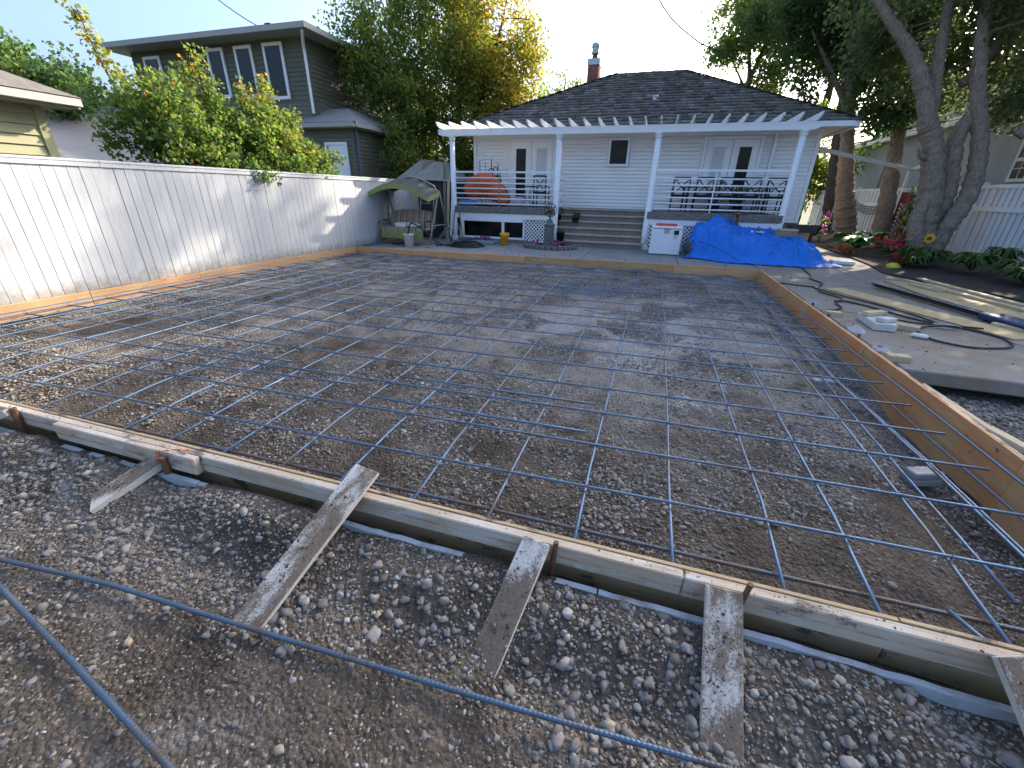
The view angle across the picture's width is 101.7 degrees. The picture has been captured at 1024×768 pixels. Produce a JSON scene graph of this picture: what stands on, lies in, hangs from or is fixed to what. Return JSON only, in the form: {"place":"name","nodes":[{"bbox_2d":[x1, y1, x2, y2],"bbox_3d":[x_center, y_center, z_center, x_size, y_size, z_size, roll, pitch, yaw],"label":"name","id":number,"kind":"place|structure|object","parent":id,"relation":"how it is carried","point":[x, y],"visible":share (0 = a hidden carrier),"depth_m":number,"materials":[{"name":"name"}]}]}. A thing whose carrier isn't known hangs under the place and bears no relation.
{"place":"outdoors","nodes":[
{"label":"outdoors","id":0,"kind":"place"},
{"bbox_2d":[354,239,396,246],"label":"neighbour lawn","id":1,"kind":"structure","parent":0,"point":[380,242],"depth_m":14.28,"materials":[{"name":"plant"}]},
{"bbox_2d":[0,70,82,214],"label":"garage","id":2,"kind":"structure","parent":1,"relation":"on","point":[24,125],"depth_m":6.58,"materials":[{"name":"yellow"}]},
{"bbox_2d":[0,26,112,123],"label":"maple tree","id":3,"kind":"object","parent":1,"relation":"on","point":[25,65],"visible":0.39,"depth_m":11.34,"materials":[{"name":"green plant"}]},
{"bbox_2d":[43,109,198,237],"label":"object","id":4,"kind":"object","parent":1,"relation":"on","point":[72,138],"visible":0.05,"depth_m":11.46,"materials":[{"name":"grey"}]},
{"bbox_2d":[54,0,345,186],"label":"fruit bush","id":5,"kind":"object","parent":1,"relation":"on","point":[160,121],"visible":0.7,"depth_m":8.31,"materials":[{"name":"green plant"}]},
{"bbox_2d":[98,20,441,174],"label":"two storey house","id":6,"kind":"structure","parent":1,"relation":"on","point":[292,58],"depth_m":14.79,"materials":[{"name":"green"}]},
{"bbox_2d":[205,47,232,97],"bbox_3d":[-10.696,-11.336,15.228,0.770,1.500,0.060,9,26,15],"label":"window","id":7,"kind":"structure","parent":6,"relation":"in","point":[215,56],"depth_m":15.17,"materials":[{"name":"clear glass"}]},
{"bbox_2d":[232,44,260,98],"bbox_3d":[-9.467,-11.129,14.895,0.790,1.550,0.060,9,26,15],"label":"window","id":8,"kind":"structure","parent":6,"relation":"in","point":[243,54],"depth_m":14.81,"materials":[{"name":"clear glass"}]},
{"bbox_2d":[261,41,290,99],"bbox_3d":[-8.228,-10.912,14.562,0.850,1.640,0.060,9,26,15],"label":"window","id":9,"kind":"structure","parent":6,"relation":"in","point":[273,53],"depth_m":14.52,"materials":[{"name":"white glass"}]},
{"bbox_2d":[296,108,401,177],"bbox_3d":[-6.044,-8.335,16.493,2.700,4.150,3.650,9,26,15],"label":"house extension","id":10,"kind":"object","parent":1,"relation":"on","point":[343,135],"visible":0.3,"depth_m":14.87,"materials":[{"name":"green"}]},
{"bbox_2d":[312,0,558,199],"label":"broadleaf tree","id":11,"kind":"object","parent":1,"relation":"on","point":[469,51],"visible":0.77,"depth_m":15.73,"materials":[{"name":"green plant"}]},
{"bbox_2d":[0,0,1002,199],"label":"sky","id":12,"kind":"structure","parent":0,"point":[633,36],"materials":[{"name":"white"}]},
{"bbox_2d":[0,248,1023,767],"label":"gravel ground","id":13,"kind":"structure","parent":0,"point":[912,578],"depth_m":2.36,"materials":[{"name":"grey gravel"}]},
{"bbox_2d":[0,582,175,767],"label":"reinforcing bar","id":14,"kind":"object","parent":13,"relation":"on","point":[152,748],"visible":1,"depth_m":1.57,"materials":[{"name":"metal"}]},
{"bbox_2d":[90,458,162,513],"bbox_3d":[-2.349,0.604,2.536,0.150,0.050,0.392,19,50,34],"label":"brace board","id":15,"kind":"object","parent":13,"relation":"on","point":[101,500],"visible":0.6,"depth_m":2.51,"materials":[{"name":"wood"}]},
{"bbox_2d":[0,247,356,322],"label":"concrete form","id":16,"kind":"object","parent":13,"relation":"on","point":[83,295],"visible":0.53,"depth_m":7.05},
{"bbox_2d":[0,254,385,336],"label":"reinforcing bar","id":17,"kind":"object","parent":13,"relation":"on","point":[163,301],"visible":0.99,"depth_m":6.25,"materials":[{"name":"metal"}]},
{"bbox_2d":[0,255,402,348],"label":"reinforcing bar","id":18,"kind":"object","parent":13,"relation":"on","point":[168,308],"visible":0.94,"depth_m":5.86,"materials":[{"name":"metal"}]},
{"bbox_2d":[0,154,410,305],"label":"board fence","id":19,"kind":"object","parent":13,"relation":"on","point":[61,233],"visible":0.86,"depth_m":7.14,"materials":[{"name":"white paint"}]},
{"bbox_2d":[0,255,420,360],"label":"reinforcing bar","id":20,"kind":"object","parent":13,"relation":"on","point":[173,316],"visible":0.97,"depth_m":5.49,"materials":[{"name":"metal"}]},
{"bbox_2d":[0,256,436,379],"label":"reinforcing bar","id":21,"kind":"object","parent":13,"relation":"on","point":[11,375],"visible":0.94,"depth_m":5.10,"materials":[{"name":"metal"}]},
{"bbox_2d":[0,258,452,398],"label":"reinforcing bar","id":22,"kind":"object","parent":13,"relation":"on","point":[30,386],"visible":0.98,"depth_m":4.73,"materials":[{"name":"metal"}]},
{"bbox_2d":[38,258,471,408],"bbox_3d":[-2.489,-1.567,7.222,0.039,0.083,9.156,9,26,16],"label":"reinforcing bar","id":23,"kind":"object","parent":13,"relation":"on","point":[73,394],"visible":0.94,"depth_m":4.50,"materials":[{"name":"metal"}]},
{"bbox_2d":[78,260,486,417],"bbox_3d":[-2.032,-1.502,7.101,0.038,0.080,9.172,9,26,15],"label":"reinforcing bar","id":24,"kind":"object","parent":13,"relation":"on","point":[114,402],"visible":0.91,"depth_m":4.29,"materials":[{"name":"metal"}]},
{"bbox_2d":[122,261,504,428],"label":"reinforcing bar","id":25,"kind":"object","parent":13,"relation":"on","point":[164,408],"visible":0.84,"depth_m":4.11,"materials":[{"name":"metal"}]},
{"bbox_2d":[169,262,523,439],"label":"reinforcing bar","id":26,"kind":"object","parent":13,"relation":"on","point":[216,413],"visible":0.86,"depth_m":3.95,"materials":[{"name":"metal"}]},
{"bbox_2d":[0,557,729,767],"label":"reinforcing bar","id":27,"kind":"object","parent":13,"relation":"on","point":[670,752],"visible":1,"depth_m":1.62,"materials":[{"name":"metal"}]},
{"bbox_2d":[222,263,540,452],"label":"reinforcing bar","id":28,"kind":"object","parent":13,"relation":"on","point":[267,423],"visible":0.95,"depth_m":3.79,"materials":[{"name":"metal"}]},
{"bbox_2d":[280,264,559,466],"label":"reinforcing bar","id":29,"kind":"object","parent":13,"relation":"on","point":[321,433],"visible":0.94,"depth_m":3.66,"materials":[{"name":"metal"}]},
{"bbox_2d":[338,266,576,480],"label":"reinforcing bar","id":30,"kind":"object","parent":13,"relation":"on","point":[391,430],"visible":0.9,"depth_m":3.54,"materials":[{"name":"metal"}]},
{"bbox_2d":[370,395,585,432],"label":"reinforcing bar","id":31,"kind":"object","parent":13,"relation":"on","point":[502,418],"visible":1,"depth_m":3.28,"materials":[{"name":"metal"}]},
{"bbox_2d":[27,313,945,434],"bbox_3d":[-1.688,-0.295,4.434,10.376,0.048,0.023,8,25,14],"label":"reinforcing bar","id":32,"kind":"object","parent":13,"relation":"on","point":[874,424],"visible":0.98,"depth_m":3.90,"materials":[{"name":"metal"}]},
{"bbox_2d":[68,305,911,405],"bbox_3d":[-1.542,-0.488,4.855,10.376,0.046,0.026,8,25,14],"label":"reinforcing bar","id":33,"kind":"object","parent":13,"relation":"on","point":[532,360],"visible":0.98,"depth_m":4.35,"materials":[{"name":"metal"}]},
{"bbox_2d":[106,298,883,383],"bbox_3d":[-1.399,-0.678,5.277,10.367,0.045,0.025,8,25,14],"label":"reinforcing bar","id":34,"kind":"object","parent":13,"relation":"on","point":[532,344],"visible":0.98,"depth_m":4.81,"materials":[{"name":"metal"}]},
{"bbox_2d":[3,326,989,470],"bbox_3d":[-1.835,-0.107,4.012,10.374,0.045,0.027,8,25,14],"label":"reinforcing bar","id":35,"kind":"object","parent":13,"relation":"on","point":[826,446],"visible":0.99,"depth_m":3.42,"materials":[{"name":"metal"}]},
{"bbox_2d":[140,292,867,366],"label":"reinforcing bar","id":36,"kind":"object","parent":13,"relation":"on","point":[538,332],"visible":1,"depth_m":5.24,"materials":[{"name":"metal"}]},
{"bbox_2d":[412,267,597,498],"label":"reinforcing bar","id":37,"kind":"object","parent":13,"relation":"on","point":[448,450],"visible":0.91,"depth_m":3.29,"materials":[{"name":"metal"}]},
{"bbox_2d":[169,286,846,351],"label":"reinforcing bar","id":38,"kind":"object","parent":13,"relation":"on","point":[540,321],"visible":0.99,"depth_m":5.69,"materials":[{"name":"metal"}]},
{"bbox_2d":[0,426,1018,724],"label":"foam strip","id":39,"kind":"object","parent":13,"relation":"on","point":[966,702],"visible":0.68,"depth_m":1.68,"materials":[{"name":"white plastic"}]},
{"bbox_2d":[0,399,1023,704],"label":"concrete form","id":40,"kind":"object","parent":13,"relation":"on","point":[958,659],"visible":0.84,"depth_m":1.96,"materials":[{"name":"beige wood"}]},
{"bbox_2d":[227,464,378,635],"bbox_3d":[-1.006,0.801,2.044,0.165,0.029,0.941,14,53,26],"label":"brace board","id":41,"kind":"object","parent":40,"relation":"on","point":[360,484],"visible":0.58,"depth_m":2.02,"materials":[{"name":"wood"}]},
{"bbox_2d":[474,535,549,678],"bbox_3d":[-0.020,0.985,1.825,0.135,0.028,0.634,15,60,27],"label":"brace board","id":42,"kind":"object","parent":13,"relation":"on","point":[533,556],"visible":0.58,"depth_m":1.83,"materials":[{"name":"wood"}]},
{"bbox_2d":[0,375,1023,571],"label":"reinforcing bar","id":43,"kind":"object","parent":13,"relation":"on","point":[710,509],"visible":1,"depth_m":2.50,"materials":[{"name":"metal"}]},
{"bbox_2d":[2,347,1023,516],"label":"reinforcing bar","id":44,"kind":"object","parent":13,"relation":"on","point":[785,475],"visible":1,"depth_m":2.93,"materials":[{"name":"metal"}]},
{"bbox_2d":[3,399,1023,633],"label":"reinforcing bar","id":45,"kind":"object","parent":13,"relation":"on","point":[832,587],"visible":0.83,"depth_m":2.24,"materials":[{"name":"metal"}]},
{"bbox_2d":[780,320,1023,553],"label":"reinforcing bar","id":46,"kind":"object","parent":45,"relation":"on","point":[1003,532],"visible":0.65,"depth_m":2.72,"materials":[{"name":"metal"}]},
{"bbox_2d":[195,281,831,339],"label":"reinforcing bar","id":47,"kind":"object","parent":13,"relation":"on","point":[536,311],"visible":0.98,"depth_m":6.15,"materials":[{"name":"metal"}]},
{"bbox_2d":[9,276,1022,754],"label":"soil crumbs","id":48,"kind":"object","parent":13,"relation":"on","point":[527,592],"visible":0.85,"depth_m":1.81,"materials":[{"name":"soil"}]},
{"bbox_2d":[218,277,818,328],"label":"reinforcing bar","id":49,"kind":"object","parent":13,"relation":"on","point":[541,303],"visible":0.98,"depth_m":6.59,"materials":[{"name":"metal"}]},
{"bbox_2d":[240,273,805,318],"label":"reinforcing bar","id":50,"kind":"object","parent":13,"relation":"on","point":[543,297],"visible":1,"depth_m":7.04,"materials":[{"name":"metal"}]},
{"bbox_2d":[262,269,796,311],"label":"reinforcing bar","id":51,"kind":"object","parent":13,"relation":"on","point":[549,291],"visible":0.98,"depth_m":7.47,"materials":[{"name":"metal"}]},
{"bbox_2d":[278,266,786,303],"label":"reinforcing bar","id":52,"kind":"object","parent":13,"relation":"on","point":[546,285],"visible":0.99,"depth_m":7.93,"materials":[{"name":"metal"}]},
{"bbox_2d":[486,268,618,517],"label":"reinforcing bar","id":53,"kind":"object","parent":13,"relation":"on","point":[512,469],"visible":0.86,"depth_m":3.12,"materials":[{"name":"metal"}]},
{"bbox_2d":[355,246,760,280],"bbox_3d":[0.576,-3.164,10.860,10.621,0.310,0.038,8,25,14],"label":"concrete form","id":54,"kind":"object","parent":13,"relation":"on","point":[745,274],"visible":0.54,"depth_m":10.53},
{"bbox_2d":[573,269,639,538],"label":"reinforcing bar","id":55,"kind":"object","parent":13,"relation":"on","point":[585,490],"visible":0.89,"depth_m":2.92,"materials":[{"name":"metal"}]},
{"bbox_2d":[660,270,673,562],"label":"reinforcing bar","id":56,"kind":"object","parent":13,"relation":"on","point":[669,507],"visible":0.91,"depth_m":2.77,"materials":[{"name":"metal"}]},
{"bbox_2d":[699,585,743,761],"bbox_3d":[0.795,1.137,1.580,0.143,0.026,0.678,9,58,16],"label":"brace board","id":57,"kind":"object","parent":13,"relation":"on","point":[728,601],"visible":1,"depth_m":1.59,"materials":[{"name":"wood"}]},
{"bbox_2d":[681,273,785,589],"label":"reinforcing bar","id":58,"kind":"object","parent":13,"relation":"on","point":[765,517],"visible":0.89,"depth_m":2.60,"materials":[{"name":"metal"}]},
{"bbox_2d":[698,273,881,612],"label":"reinforcing bar","id":59,"kind":"object","parent":13,"relation":"on","point":[866,584],"visible":0.94,"depth_m":2.48,"materials":[{"name":"metal"}]},
{"bbox_2d":[718,274,1012,644],"bbox_3d":[3.430,-0.726,5.660,0.044,0.081,9.357,8,26,15],"label":"reinforcing bar","id":60,"kind":"object","parent":13,"relation":"on","point":[971,592],"visible":0.97,"depth_m":2.34,"materials":[{"name":"metal"}]},
{"bbox_2d":[741,282,1018,604],"bbox_3d":[3.682,-0.583,5.478,0.074,0.051,8.202,9,26,17],"label":"reinforcing bar","id":61,"kind":"object","parent":13,"relation":"on","point":[988,570],"visible":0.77,"depth_m":2.65,"materials":[{"name":"metal"}]},
{"bbox_2d":[743,283,1023,559],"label":"reinforcing bar","id":62,"kind":"object","parent":13,"relation":"on","point":[990,524],"visible":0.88,"depth_m":2.88,"materials":[{"name":"metal"}]},
{"bbox_2d":[751,246,1023,396],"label":"walkway","id":63,"kind":"structure","parent":13,"relation":"on","point":[995,371],"depth_m":5.12,"materials":[{"name":"grey concrete"}]},
{"bbox_2d":[856,310,897,331],"bbox_3d":[4.913,-0.861,5.583,0.350,0.145,0.634,9,26,15],"label":"offcut stack","id":64,"kind":"object","parent":63,"relation":"on","point":[874,319],"visible":1,"depth_m":5.43,"materials":[{"name":"white wood"}]},
{"bbox_2d":[830,300,1013,348],"bbox_3d":[5.399,-0.890,5.777,1.021,0.060,2.283,-4,25,-12],"label":"vibrator hose","id":65,"kind":"object","parent":63,"relation":"on","point":[965,346],"visible":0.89,"depth_m":5.42,"materials":[{"name":"black rubber"}]},
{"bbox_2d":[824,288,1023,339],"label":"sheet board","id":66,"kind":"object","parent":63,"relation":"on","point":[999,331],"visible":1,"depth_m":6.14,"materials":[{"name":"yellow wood"}]},
{"bbox_2d":[877,287,977,317],"bbox_3d":[6.895,-1.299,6.772,0.090,0.030,2.611,3,25,4],"label":"plank","id":67,"kind":"object","parent":63,"relation":"on","point":[929,302],"visible":0.32,"depth_m":6.85,"materials":[{"name":"wood"}]},
{"bbox_2d":[871,282,1023,330],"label":"pipe bundle","id":68,"kind":"object","parent":67,"relation":"on","point":[1013,321],"visible":0.99,"depth_m":6.23,"materials":[{"name":"black paint"}]},
{"bbox_2d":[885,280,1023,318],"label":"sheet board","id":69,"kind":"object","parent":63,"relation":"on","point":[971,303],"visible":0.42,"depth_m":7.06,"materials":[{"name":"yellow wood"}]},
{"bbox_2d":[901,279,1023,311],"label":"plank","id":70,"kind":"object","parent":69,"relation":"on","point":[1006,305],"visible":1,"depth_m":7.17,"materials":[{"name":"wood"}]},
{"bbox_2d":[916,278,1023,307],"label":"plank","id":71,"kind":"object","parent":69,"relation":"on","point":[1003,300],"visible":1,"depth_m":7.49,"materials":[{"name":"wood"}]},
{"bbox_2d":[756,283,1023,521],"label":"reinforcing bar","id":72,"kind":"object","parent":13,"relation":"on","point":[956,461],"visible":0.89,"depth_m":3.42,"materials":[{"name":"metal"}]},
{"bbox_2d":[757,270,1023,548],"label":"concrete form","id":73,"kind":"object","parent":13,"relation":"on","point":[1003,485],"visible":0.66,"depth_m":3.44,"materials":[{"name":"orange wood"}]},
{"bbox_2d":[798,309,1023,485],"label":"reinforcing bar","id":74,"kind":"object","parent":73,"relation":"attached to","point":[966,439],"visible":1,"depth_m":3.39,"materials":[{"name":"metal"}]},
{"bbox_2d":[899,466,944,486],"bbox_3d":[3.026,0.681,3.078,0.240,0.110,0.110,0,25,-3],"label":"concrete block","id":75,"kind":"object","parent":13,"relation":"on","point":[923,476],"depth_m":3.04,"materials":[{"name":"concrete"}]},
{"bbox_2d":[992,655,1023,734],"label":"brace board","id":76,"kind":"object","parent":13,"relation":"on","point":[1010,670],"visible":1,"depth_m":1.45,"materials":[{"name":"wood"}]},
{"bbox_2d":[363,237,756,268],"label":"patio","id":77,"kind":"structure","parent":0,"point":[589,253],"depth_m":11.80,"materials":[{"name":"grey concrete"}]},
{"bbox_2d":[368,176,451,247],"bbox_3d":[-3.193,-5.356,12.902,2.220,1.928,1.653,9,26,15],"label":"swing seat","id":78,"kind":"object","parent":77,"relation":"on","point":[425,220],"visible":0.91,"depth_m":12.71,"materials":[{"name":"fabric"}]},
{"bbox_2d":[397,159,469,238],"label":"garden shed","id":79,"kind":"structure","parent":77,"relation":"on","point":[423,169],"depth_m":14.63,"materials":[{"name":"wood"}]},
{"bbox_2d":[554,208,644,249],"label":"porch steps","id":80,"kind":"structure","parent":77,"relation":"on","point":[609,228],"depth_m":13.46,"materials":[{"name":"wood"}]},
{"bbox_2d":[455,205,782,250],"bbox_3d":[3.046,-5.098,13.927,9.920,1.360,2.080,9,26,15],"label":"porch","id":81,"kind":"object","parent":77,"relation":"on","point":[518,224],"visible":0.38,"depth_m":13.78,"materials":[{"name":"wood"}]},
{"bbox_2d":[463,173,510,206],"bbox_3d":[-0.881,-6.691,14.339,1.680,1.039,0.735,9,26,15],"label":"covered load","id":82,"kind":"object","parent":81,"relation":"on","point":[485,186],"visible":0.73,"depth_m":14.13,"materials":[{"name":"orange fabric"}]},
{"bbox_2d":[455,171,554,206],"bbox_3d":[-0.284,-6.334,13.570,3.370,1.055,0.060,9,26,15],"label":"railing","id":83,"kind":"object","parent":81,"relation":"on","point":[499,188],"visible":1,"depth_m":13.53,"materials":[{"name":"grey metal"}]},
{"bbox_2d":[652,169,790,212],"bbox_3d":[5.826,-5.455,11.844,3.430,1.135,0.060,9,26,15],"label":"railing","id":84,"kind":"object","parent":81,"relation":"on","point":[715,178],"visible":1,"depth_m":11.79,"materials":[{"name":"metal"}]},
{"bbox_2d":[436,111,827,249],"bbox_3d":[2.906,-6.144,13.020,10.838,3.492,1.760,9,26,15],"label":"pergola","id":85,"kind":"object","parent":77,"relation":"on","point":[452,131],"visible":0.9,"depth_m":12.02,"materials":[{"name":"white wood"}]},
{"bbox_2d":[648,225,683,254],"bbox_3d":[4.383,-4.126,11.913,0.830,0.745,0.615,9,26,15],"label":"chest freezer","id":86,"kind":"object","parent":77,"relation":"on","point":[665,240],"visible":1,"depth_m":11.67,"materials":[{"name":"white metal"}]},
{"bbox_2d":[681,213,841,267],"bbox_3d":[6.517,-3.797,10.868,3.711,1.118,2.300,9,26,15],"label":"blue tarp","id":87,"kind":"object","parent":77,"relation":"on","point":[738,241],"visible":0.89,"depth_m":10.74,"materials":[{"name":"plastic"}]},
{"bbox_2d":[797,230,1023,302],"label":"garden bed","id":88,"kind":"object","parent":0,"point":[983,279],"visible":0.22,"depth_m":9.42,"materials":[{"name":"soil"}]},
{"bbox_2d":[729,0,975,237],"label":"maple tree","id":89,"kind":"object","parent":88,"relation":"on","point":[801,16],"visible":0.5,"depth_m":14.63,"materials":[{"name":"green plant"}]},
{"bbox_2d":[764,0,965,230],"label":"maple tree","id":90,"kind":"object","parent":88,"relation":"on","point":[829,201],"visible":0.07,"depth_m":19.91,"materials":[{"name":"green plant"}]},
{"bbox_2d":[822,0,1023,249],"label":"old maple","id":91,"kind":"object","parent":88,"relation":"on","point":[996,26],"visible":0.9,"depth_m":10.61,"materials":[{"name":"grey plant"}]},
{"bbox_2d":[859,0,1023,242],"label":"maple tree","id":92,"kind":"object","parent":88,"relation":"on","point":[884,210],"visible":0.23,"depth_m":14.35,"materials":[{"name":"green plant"}]},
{"bbox_2d":[944,252,1001,270],"bbox_3d":[10.011,-2.644,9.026,0.954,0.372,0.954,9,26,15],"label":"bed plant","id":93,"kind":"object","parent":88,"relation":"on","point":[971,260],"visible":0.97,"depth_m":8.89,"materials":[{"name":"green plant"}]},
{"bbox_2d":[832,62,1023,256],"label":"stucco house","id":94,"kind":"structure","parent":0,"point":[1005,166],"depth_m":15.20,"materials":[{"name":"beige concrete"}]},
{"bbox_2d":[1005,140,1023,181],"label":"window","id":95,"kind":"structure","parent":94,"relation":"in","point":[1016,173],"depth_m":12.81,"materials":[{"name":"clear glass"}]},
{"label":"front lawn","id":96,"kind":"structure","parent":0,"visible":0},
{"bbox_2d":[458,69,863,228],"bbox_3d":[5.179,-9.339,17.576,12.350,6.303,10.320,9,26,15],"label":"bungalow","id":97,"kind":"object","parent":96,"relation":"on","point":[611,171],"visible":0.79,"depth_m":13.83,"materials":[{"name":"white wood"}]},
{"bbox_2d":[510,142,531,203],"bbox_3d":[0.315,-7.510,14.943,0.744,2.030,0.054,9,26,15],"label":"door","id":98,"kind":"structure","parent":97,"relation":"in","point":[521,152],"depth_m":14.85,"materials":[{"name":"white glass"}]},
{"bbox_2d":[530,141,552,204],"bbox_3d":[1.036,-7.402,14.741,0.744,2.030,0.054,9,26,15],"label":"door","id":99,"kind":"structure","parent":97,"relation":"in","point":[542,152],"depth_m":14.59,"materials":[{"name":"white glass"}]},
{"bbox_2d":[587,42,601,81],"bbox_3d":[3.351,-12.579,17.123,0.500,2.300,0.590,9,26,15],"label":"chimney","id":100,"kind":"object","parent":97,"relation":"on","point":[594,63],"visible":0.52,"depth_m":16.74,"materials":[{"name":"red brick"}]},
{"bbox_2d":[607,137,630,166],"bbox_3d":[3.526,-7.656,13.768,0.690,0.840,0.050,9,26,15],"label":"window","id":101,"kind":"structure","parent":97,"relation":"in","point":[619,147],"depth_m":13.76,"materials":[{"name":"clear glass"}]},
{"bbox_2d":[696,139,733,210],"bbox_3d":[6.418,-6.596,13.235,0.729,2.030,0.054,9,26,15],"label":"door","id":102,"kind":"structure","parent":97,"relation":"in","point":[718,153],"depth_m":13.05,"materials":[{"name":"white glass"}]},
{"bbox_2d":[720,139,760,211],"bbox_3d":[7.124,-6.490,13.037,0.729,2.030,0.054,9,26,15],"label":"door","id":103,"kind":"structure","parent":97,"relation":"in","point":[744,155],"depth_m":12.86,"materials":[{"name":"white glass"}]},
{"bbox_2d":[818,146,920,187],"bbox_3d":[12.070,-6.809,13.092,5.383,1.054,2.000,-9,27,-21],"label":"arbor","id":104,"kind":"object","parent":97,"relation":"attached to","point":[865,159],"visible":0.66,"depth_m":13.87,"materials":[{"name":"wood"}]},
{"bbox_2d":[697,0,816,93],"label":"maple tree","id":105,"kind":"object","parent":96,"relation":"on","point":[731,44],"visible":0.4,"depth_m":21.09,"materials":[{"name":"green plant"}]},
{"bbox_2d":[800,98,869,215],"bbox_3d":[16.145,-12.032,23.017,5.770,6.481,2.740,9,26,15],"label":"hedge tree","id":106,"kind":"object","parent":96,"relation":"on","point":[819,174],"visible":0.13,"depth_m":22.47,"materials":[{"name":"green plant"}]},
{"bbox_2d":[807,182,1023,262],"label":"picket fence","id":107,"kind":"object","parent":96,"relation":"on","point":[963,233],"visible":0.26,"depth_m":11.31,"materials":[{"name":"white wood"}]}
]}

